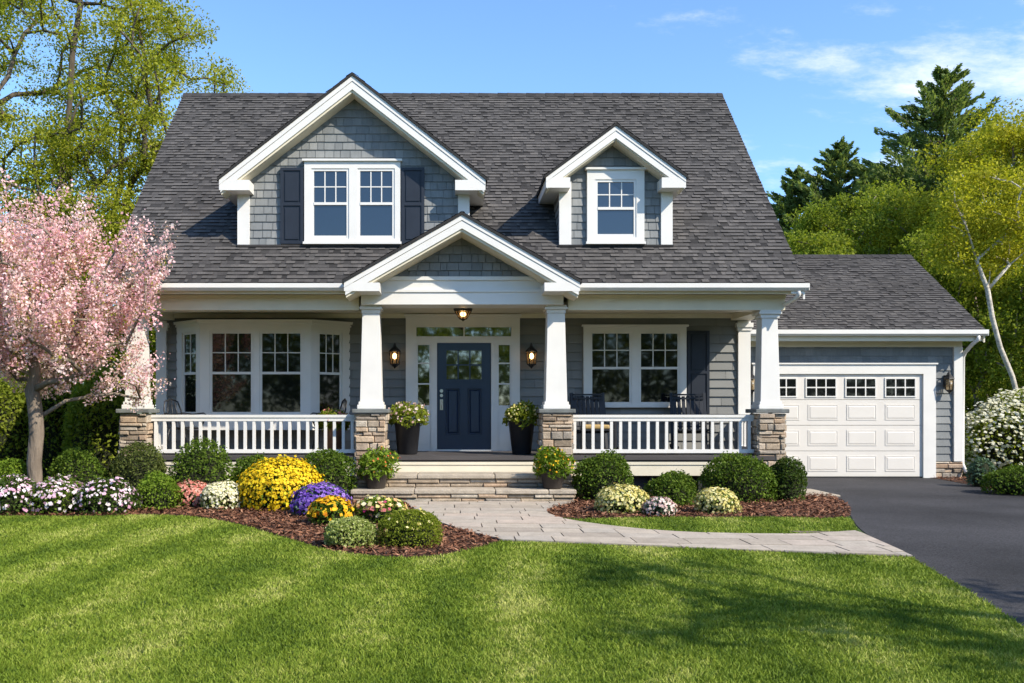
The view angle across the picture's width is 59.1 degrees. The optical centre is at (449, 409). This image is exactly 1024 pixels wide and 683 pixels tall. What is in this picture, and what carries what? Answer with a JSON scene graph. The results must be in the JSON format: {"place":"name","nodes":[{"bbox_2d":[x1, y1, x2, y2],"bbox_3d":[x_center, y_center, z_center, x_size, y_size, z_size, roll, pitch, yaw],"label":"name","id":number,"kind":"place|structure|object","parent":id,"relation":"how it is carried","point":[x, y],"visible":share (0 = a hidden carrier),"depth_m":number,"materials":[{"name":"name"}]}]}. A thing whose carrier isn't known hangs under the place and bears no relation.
{"place":"outdoors","nodes":[
{"label":"outdoors","id":0,"kind":"place"},
{"bbox_2d":[0,428,1023,682],"bbox_3d":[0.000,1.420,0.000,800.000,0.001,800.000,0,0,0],"label":"ground","id":1,"kind":"structure","parent":0,"point":[488,610],"depth_m":6.01,"materials":[{"name":"green plant"}]},
{"bbox_2d":[0,373,28,462],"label":"evergreen bush","id":2,"kind":"object","parent":1,"relation":"on","point":[12,429],"visible":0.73,"depth_m":16.96,"materials":[{"name":"green plant"}]},
{"bbox_2d":[13,361,79,480],"bbox_3d":[-7.996,0.105,17.764,1.747,2.607,1.798,0,0,0],"label":"evergreen bush","id":3,"kind":"object","parent":1,"relation":"on","point":[53,439],"visible":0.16,"depth_m":17.33,"materials":[{"name":"green plant"}]},
{"bbox_2d":[0,186,105,389],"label":"leafy tree","id":4,"kind":"object","parent":1,"relation":"on","point":[33,298],"depth_m":31.38,"materials":[{"name":"green plant"}]},
{"bbox_2d":[2,210,155,406],"bbox_3d":[-11.118,-2.481,28.910,8.068,7.801,7.756,0,0,0],"label":"leafy tree","id":5,"kind":"object","parent":1,"relation":"on","point":[151,349],"visible":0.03,"depth_m":27.34,"materials":[{"name":"green plant"}]},
{"bbox_2d":[59,358,127,479],"bbox_3d":[-6.519,0.202,16.889,1.432,2.412,1.643,0,0,0],"label":"evergreen bush","id":6,"kind":"object","parent":1,"relation":"on","point":[95,427],"visible":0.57,"depth_m":16.42,"materials":[{"name":"green plant"}]},
{"bbox_2d":[0,0,238,362],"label":"spring tree","id":7,"kind":"object","parent":1,"relation":"on","point":[136,21],"visible":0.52,"depth_m":24.10,"materials":[{"name":"green plant"}]},
{"bbox_2d":[0,21,252,391],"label":"spring tree","id":8,"kind":"object","parent":1,"relation":"on","point":[76,162],"visible":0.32,"depth_m":25.34,"materials":[{"name":"green plant"}]},
{"bbox_2d":[0,494,500,557],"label":"mulch bed","id":9,"kind":"object","parent":1,"relation":"on","point":[373,551],"visible":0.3,"depth_m":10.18,"materials":[{"name":"brown wood"}]},
{"bbox_2d":[0,457,26,478],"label":"shrub","id":10,"kind":"object","parent":9,"relation":"on","point":[10,466],"visible":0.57,"depth_m":13.39,"materials":[{"name":"green plant"}]},
{"bbox_2d":[0,473,39,514],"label":"flowering plant","id":11,"kind":"object","parent":9,"relation":"on","point":[14,490],"visible":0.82,"depth_m":12.11,"materials":[{"name":"white plant"}]},
{"bbox_2d":[26,473,87,514],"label":"flowering plant","id":12,"kind":"object","parent":9,"relation":"on","point":[51,494],"visible":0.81,"depth_m":12.12,"materials":[{"name":"white plant"}]},
{"bbox_2d":[45,446,108,484],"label":"shrub","id":13,"kind":"object","parent":9,"relation":"on","point":[84,470],"visible":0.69,"depth_m":13.67,"materials":[{"name":"green plant"}]},
{"bbox_2d":[0,168,177,482],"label":"blossom tree","id":14,"kind":"object","parent":9,"relation":"on","point":[53,261],"visible":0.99,"depth_m":13.09,"materials":[{"name":"grey bark"},{"name":"pink petal"}]},
{"bbox_2d":[75,477,146,514],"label":"flowering plant","id":15,"kind":"object","parent":9,"relation":"on","point":[109,495],"visible":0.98,"depth_m":12.12,"materials":[{"name":"white plant"}]},
{"bbox_2d":[109,439,169,495],"bbox_3d":[-4.751,0.929,13.870,1.024,0.959,1.010,0,0,0],"label":"shrub","id":16,"kind":"object","parent":9,"relation":"on","point":[133,467],"visible":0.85,"depth_m":13.64,"materials":[{"name":"green plant"}]},
{"bbox_2d":[132,469,184,509],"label":"shrub","id":17,"kind":"object","parent":9,"relation":"on","point":[158,490],"visible":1,"depth_m":12.64,"materials":[{"name":"green plant"}]},
{"bbox_2d":[172,479,206,506],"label":"flowering plant","id":18,"kind":"object","parent":9,"relation":"on","point":[192,490],"visible":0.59,"depth_m":12.99,"materials":[{"name":"pink plant"}]},
{"bbox_2d":[167,436,236,484],"bbox_3d":[-3.805,0.894,13.697,1.088,1.027,1.090,0,0,0],"label":"shrub","id":19,"kind":"object","parent":9,"relation":"on","point":[203,465],"visible":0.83,"depth_m":13.47,"materials":[{"name":"green plant"}]},
{"bbox_2d":[199,479,246,509],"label":"flowering plant","id":20,"kind":"object","parent":9,"relation":"on","point":[224,494],"visible":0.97,"depth_m":12.65,"materials":[{"name":"white plant"}]},
{"bbox_2d":[230,452,269,501],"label":"shrub","id":21,"kind":"object","parent":9,"relation":"on","point":[241,467],"visible":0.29,"depth_m":14.05,"materials":[{"name":"green plant"}]},
{"bbox_2d":[235,454,326,511],"bbox_3d":[-2.464,1.032,13.077,1.275,0.792,1.324,0,0,35],"label":"flower mound","id":22,"kind":"object","parent":9,"relation":"on","point":[272,482],"visible":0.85,"depth_m":12.65,"materials":[{"name":"yellow plant"}]},
{"bbox_2d":[289,481,351,515],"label":"flowering plant","id":23,"kind":"object","parent":9,"relation":"on","point":[304,497],"visible":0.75,"depth_m":11.92,"materials":[{"name":"purple plant"}]},
{"bbox_2d":[306,494,353,525],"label":"flowering plant","id":24,"kind":"object","parent":9,"relation":"on","point":[326,509],"visible":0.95,"depth_m":10.98,"materials":[{"name":"yellow plant"}]},
{"bbox_2d":[303,448,359,500],"bbox_3d":[-1.920,0.986,13.886,0.951,0.843,0.936,0,0,20],"label":"shrub","id":25,"kind":"object","parent":9,"relation":"on","point":[330,468],"visible":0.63,"depth_m":13.75,"materials":[{"name":"green plant"}]},
{"bbox_2d":[323,515,378,547],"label":"shrub","id":26,"kind":"object","parent":9,"relation":"on","point":[351,531],"visible":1,"depth_m":9.19,"materials":[{"name":"green plant"}]},
{"bbox_2d":[351,494,407,523],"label":"flowering plant","id":27,"kind":"object","parent":9,"relation":"on","point":[374,509],"visible":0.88,"depth_m":11.09,"materials":[{"name":"multicoloured plant"}]},
{"bbox_2d":[375,507,445,548],"bbox_3d":[-0.411,1.206,9.424,0.735,0.403,0.757,0,0,0],"label":"shrub","id":28,"kind":"object","parent":9,"relation":"on","point":[403,527],"visible":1,"depth_m":9.22,"materials":[{"name":"green plant"}]},
{"bbox_2d":[102,72,809,493],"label":"house","id":29,"kind":"structure","parent":1,"relation":"on","point":[630,258],"depth_m":15.20,"materials":[{"name":"paint"}]},
{"bbox_2d":[163,398,205,453],"bbox_3d":[-4.621,0.274,15.613,0.604,0.964,0.526,0,0,25],"label":"patio chair","id":30,"kind":"object","parent":29,"relation":"on","point":[179,427],"visible":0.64,"depth_m":15.58,"materials":[{"name":"black metal"}]},
{"bbox_2d":[173,319,352,429],"bbox_3d":[-3.445,-0.631,16.388,3.320,1.979,0.596,0,0,0],"label":"bay window","id":31,"kind":"structure","parent":29,"relation":"in","point":[225,366],"depth_m":16.19,"materials":[{"name":"white paint"}]},
{"bbox_2d":[310,398,346,448],"bbox_3d":[-2.124,0.274,15.761,0.604,0.964,0.526,0,0,-20],"label":"patio chair","id":32,"kind":"object","parent":29,"relation":"on","point":[343,406],"visible":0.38,"depth_m":15.84,"materials":[{"name":"black metal"}]},
{"bbox_2d":[318,407,350,448],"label":"potted plant","id":33,"kind":"object","parent":29,"relation":"on","point":[326,411],"visible":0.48,"depth_m":15.22,"materials":[{"name":"green plant"}]},
{"bbox_2d":[302,159,401,244],"bbox_3d":[-1.642,-3.501,15.143,1.673,1.428,0.115,0,0,0],"label":"window","id":34,"kind":"structure","parent":29,"relation":"in","point":[347,201],"depth_m":15.14,"materials":[{"name":"white paint"}]},
{"bbox_2d":[389,343,400,368],"bbox_3d":[-1.008,-0.992,16.442,0.220,0.470,0.235,0,0,0],"label":"wall lantern","id":35,"kind":"object","parent":29,"relation":"attached to","point":[394,350],"depth_m":16.39,"materials":[{"name":"black metal"}]},
{"bbox_2d":[387,401,430,454],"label":"potted plant","id":36,"kind":"object","parent":29,"relation":"on","point":[407,428],"visible":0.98,"depth_m":15.18,"materials":[{"name":"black plant"}]},
{"bbox_2d":[454,308,471,320],"bbox_3d":[0.227,-1.660,15.700,0.305,0.220,0.305,0,0,23],"label":"ceiling lantern","id":37,"kind":"object","parent":29,"relation":"attached to","point":[462,311],"visible":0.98,"depth_m":15.65,"materials":[{"name":"black metal"}]},
{"bbox_2d":[437,343,490,448],"bbox_3d":[0.258,-0.254,16.541,0.986,1.956,0.119,0,0,0],"label":"door","id":38,"kind":"structure","parent":29,"relation":"in","point":[463,369],"depth_m":16.55,"materials":[{"name":"blue paint"}]},
{"bbox_2d":[502,400,540,454],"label":"potted plant","id":39,"kind":"object","parent":29,"relation":"on","point":[521,417],"visible":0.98,"depth_m":15.18,"materials":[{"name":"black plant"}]},
{"bbox_2d":[525,343,536,368],"bbox_3d":[1.485,-0.992,16.442,0.220,0.470,0.235,0,0,0],"label":"wall lantern","id":40,"kind":"object","parent":29,"relation":"attached to","point":[531,350],"depth_m":16.38,"materials":[{"name":"black metal"}]},
{"bbox_2d":[570,393,618,448],"bbox_3d":[2.530,0.220,15.790,0.700,1.064,1.015,0,0,-8],"label":"rocking chair","id":41,"kind":"object","parent":29,"relation":"on","point":[600,410],"visible":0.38,"depth_m":16.12,"materials":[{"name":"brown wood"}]},
{"bbox_2d":[585,424,609,428],"bbox_3d":[2.535,0.291,15.710,0.440,0.075,0.420,0,0,0],"label":"seat cushion","id":42,"kind":"object","parent":41,"relation":"on","point":[588,426],"visible":0.61,"depth_m":15.51,"materials":[{"name":"beige fabric"}]},
{"bbox_2d":[585,167,646,244],"bbox_3d":[2.787,-3.429,15.143,1.023,1.285,0.115,0,0,0],"label":"window","id":43,"kind":"structure","parent":29,"relation":"in","point":[615,195],"depth_m":15.14,"materials":[{"name":"white paint"}]},
{"bbox_2d":[581,325,688,407],"bbox_3d":[3.398,-0.806,16.543,1.951,1.520,0.115,0,0,0],"label":"window","id":44,"kind":"structure","parent":29,"relation":"in","point":[634,366],"depth_m":16.56,"materials":[{"name":"white paint"}]},
{"bbox_2d":[669,393,709,448],"bbox_3d":[4.227,0.220,15.790,0.700,1.064,1.015,0,0,7],"label":"rocking chair","id":45,"kind":"object","parent":29,"relation":"on","point":[701,400],"visible":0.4,"depth_m":16.12,"materials":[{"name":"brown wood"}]},
{"bbox_2d":[350,472,575,501],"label":"stone steps","id":46,"kind":"structure","parent":1,"relation":"on","point":[468,486],"depth_m":14.02,"materials":[{"name":"beige stone"}]},
{"bbox_2d":[357,446,401,488],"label":"potted plant","id":47,"kind":"object","parent":46,"relation":"on","point":[377,472],"visible":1,"depth_m":13.88,"materials":[{"name":"green plant"}]},
{"bbox_2d":[532,444,577,488],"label":"potted plant","id":48,"kind":"object","parent":46,"relation":"on","point":[549,467],"visible":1,"depth_m":13.85,"materials":[{"name":"green plant"}]},
{"bbox_2d":[11,196,1023,444],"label":"woods","id":49,"kind":"object","parent":1,"relation":"on","point":[965,376],"depth_m":34.83,"materials":[{"name":"green plant"}]},
{"bbox_2d":[547,492,850,518],"bbox_3d":[3.818,1.439,13.304,4.964,0.062,3.192,0,0,0],"label":"mulch bed","id":50,"kind":"object","parent":1,"relation":"on","point":[698,515],"visible":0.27,"depth_m":12.24,"materials":[{"name":"brown wood"}]},
{"bbox_2d":[571,449,634,500],"bbox_3d":[2.380,0.997,14.119,1.027,0.822,1.165,0,0,0],"label":"shrub","id":51,"kind":"object","parent":50,"relation":"on","point":[601,470],"visible":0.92,"depth_m":13.88,"materials":[{"name":"green plant"}]},
{"bbox_2d":[594,483,649,513],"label":"flowering plant","id":52,"kind":"object","parent":50,"relation":"on","point":[622,498],"visible":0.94,"depth_m":12.17,"materials":[{"name":"yellow plant"}]},
{"bbox_2d":[641,496,677,515],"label":"flowering plant","id":53,"kind":"object","parent":50,"relation":"on","point":[658,505],"visible":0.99,"depth_m":11.95,"materials":[{"name":"white plant"}]},
{"bbox_2d":[643,469,697,505],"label":"shrub","id":54,"kind":"object","parent":50,"relation":"on","point":[674,486],"visible":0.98,"depth_m":13.11,"materials":[{"name":"green plant"}]},
{"bbox_2d":[693,486,742,514],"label":"flowering plant","id":55,"kind":"object","parent":50,"relation":"on","point":[717,499],"visible":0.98,"depth_m":12.16,"materials":[{"name":"yellow plant"}]},
{"bbox_2d":[695,451,778,502],"bbox_3d":[4.432,1.017,13.981,1.336,0.783,1.189,0,0,0],"label":"shrub","id":56,"kind":"object","parent":50,"relation":"on","point":[742,477],"visible":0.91,"depth_m":13.68,"materials":[{"name":"green plant"}]},
{"bbox_2d":[764,455,807,500],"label":"shrub","id":57,"kind":"object","parent":50,"relation":"on","point":[789,473],"visible":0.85,"depth_m":13.91,"materials":[{"name":"green plant"}]},
{"bbox_2d":[563,515,857,533],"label":"grass","id":58,"kind":"structure","parent":1,"relation":"on","point":[689,524],"depth_m":11.11,"materials":[{"name":"green plant"}]},
{"bbox_2d":[766,167,834,249],"bbox_3d":[15.291,-4.690,40.085,6.447,12.225,6.797,0,0,0],"label":"pine tree","id":59,"kind":"object","parent":1,"relation":"on","point":[788,202],"visible":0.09,"depth_m":39.54,"materials":[{"name":"green plant"}]},
{"bbox_2d":[801,489,839,496],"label":"kerb slab","id":60,"kind":"structure","parent":1,"relation":"on","point":[810,491],"depth_m":15.16,"materials":[{"name":"concrete"}]},
{"bbox_2d":[784,228,876,254],"bbox_3d":[12.508,-2.405,30.881,4.872,7.649,4.624,0,0,0],"label":"leafy tree","id":61,"kind":"object","parent":1,"relation":"on","point":[828,244],"visible":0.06,"depth_m":30.30,"materials":[{"name":"green plant"}]},
{"bbox_2d":[780,135,902,253],"bbox_3d":[17.005,-5.170,39.113,7.759,13.185,6.726,0,0,34],"label":"pine tree","id":62,"kind":"object","parent":1,"relation":"on","point":[836,161],"visible":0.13,"depth_m":38.58,"materials":[{"name":"green plant"}]},
{"bbox_2d":[784,177,928,269],"bbox_3d":[15.096,-3.575,33.102,5.893,9.991,6.607,0,0,0],"label":"leafy tree","id":63,"kind":"object","parent":1,"relation":"on","point":[882,214],"visible":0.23,"depth_m":32.29,"materials":[{"name":"green plant"}]},
{"bbox_2d":[748,254,988,477],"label":"garage","id":64,"kind":"structure","parent":1,"relation":"on","point":[871,352],"depth_m":18.79,"materials":[{"name":"paint"}]},
{"bbox_2d":[751,371,754,393],"bbox_3d":[6.256,-0.571,18.672,0.220,0.470,0.235,0,0,0],"label":"wall lantern","id":65,"kind":"object","parent":64,"relation":"attached to","point":[752,381],"depth_m":18.60,"materials":[{"name":"black metal"}]},
{"bbox_2d":[777,374,921,477],"bbox_3d":[8.188,0.334,18.793,3.342,2.172,0.053,0,0,0],"label":"garage door","id":66,"kind":"structure","parent":64,"relation":"in","point":[839,425],"depth_m":18.79,"materials":[{"name":"paint"}]},
{"bbox_2d":[943,371,954,393],"bbox_3d":[10.350,-0.571,18.672,0.220,0.470,0.235,0,0,0],"label":"wall lantern","id":67,"kind":"object","parent":64,"relation":"attached to","point":[947,382],"depth_m":18.63,"materials":[{"name":"black metal"}]},
{"bbox_2d":[826,63,1022,320],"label":"pine tree","id":68,"kind":"object","parent":1,"relation":"on","point":[942,108],"visible":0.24,"depth_m":37.24,"materials":[{"name":"green plant"}]},
{"bbox_2d":[858,193,1017,319],"bbox_3d":[16.527,-3.037,31.082,5.513,8.915,5.958,0,0,0],"label":"golden tree","id":69,"kind":"object","parent":1,"relation":"on","point":[891,240],"visible":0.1,"depth_m":30.61,"materials":[{"name":"green plant"}]},
{"bbox_2d":[893,97,1023,338],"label":"golden tree","id":70,"kind":"object","parent":1,"relation":"on","point":[1009,136],"visible":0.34,"depth_m":29.12,"materials":[{"name":"green plant"}]},
{"bbox_2d":[899,228,1023,451],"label":"slender tree","id":71,"kind":"object","parent":1,"relation":"on","point":[960,292],"visible":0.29,"depth_m":26.48,"materials":[{"name":"green plant"}]},
{"bbox_2d":[912,154,1023,389],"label":"birch tree","id":72,"kind":"object","parent":1,"relation":"on","point":[1010,222],"visible":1,"depth_m":23.73,"materials":[{"name":"green plant"}]},
{"bbox_2d":[934,476,1023,495],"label":"mulch bed","id":73,"kind":"object","parent":1,"relation":"on","point":[954,480],"visible":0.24,"depth_m":18.23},
{"bbox_2d":[938,474,966,482],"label":"mulch chips","id":74,"kind":"object","parent":73,"relation":"on","point":[954,477],"visible":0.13,"depth_m":18.34,"materials":[{"name":"brown wood"}]},
{"bbox_2d":[964,455,996,486],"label":"shrub","id":75,"kind":"object","parent":73,"relation":"on","point":[977,467],"visible":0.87,"depth_m":16.52,"materials":[{"name":"green plant"}]},
{"bbox_2d":[977,464,1023,494],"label":"shrub","id":76,"kind":"object","parent":73,"relation":"on","point":[1006,480],"visible":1,"depth_m":15.01,"materials":[{"name":"green plant"}]},
{"bbox_2d":[954,251,1023,416],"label":"slender tree","id":77,"kind":"object","parent":1,"relation":"on","point":[967,406],"visible":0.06,"depth_m":28.16,"materials":[{"name":"green plant"}]},
{"bbox_2d":[961,387,1023,472],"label":"flowering bush","id":78,"kind":"object","parent":1,"relation":"on","point":[998,440],"visible":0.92,"depth_m":18.92,"materials":[{"name":"white plant"}]},
{"bbox_2d":[965,239,1023,407],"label":"leafy tree","id":79,"kind":"object","parent":1,"relation":"on","point":[1012,312],"visible":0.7,"depth_m":25.15,"materials":[{"name":"green plant"}]},
{"bbox_2d":[0,0,1023,408],"label":"sky","id":80,"kind":"structure","parent":0,"point":[794,78],"materials":[{"name":"blue"}]},
{"bbox_2d":[405,501,912,557],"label":"paving","id":81,"kind":"structure","parent":0,"point":[510,524],"depth_m":10.06,"materials":[{"name":"grey stone"}]},
{"bbox_2d":[803,478,1023,624],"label":"driveway","id":82,"kind":"structure","parent":0,"point":[968,536],"depth_m":11.01,"materials":[{"name":"grey asphalt"}]}
]}

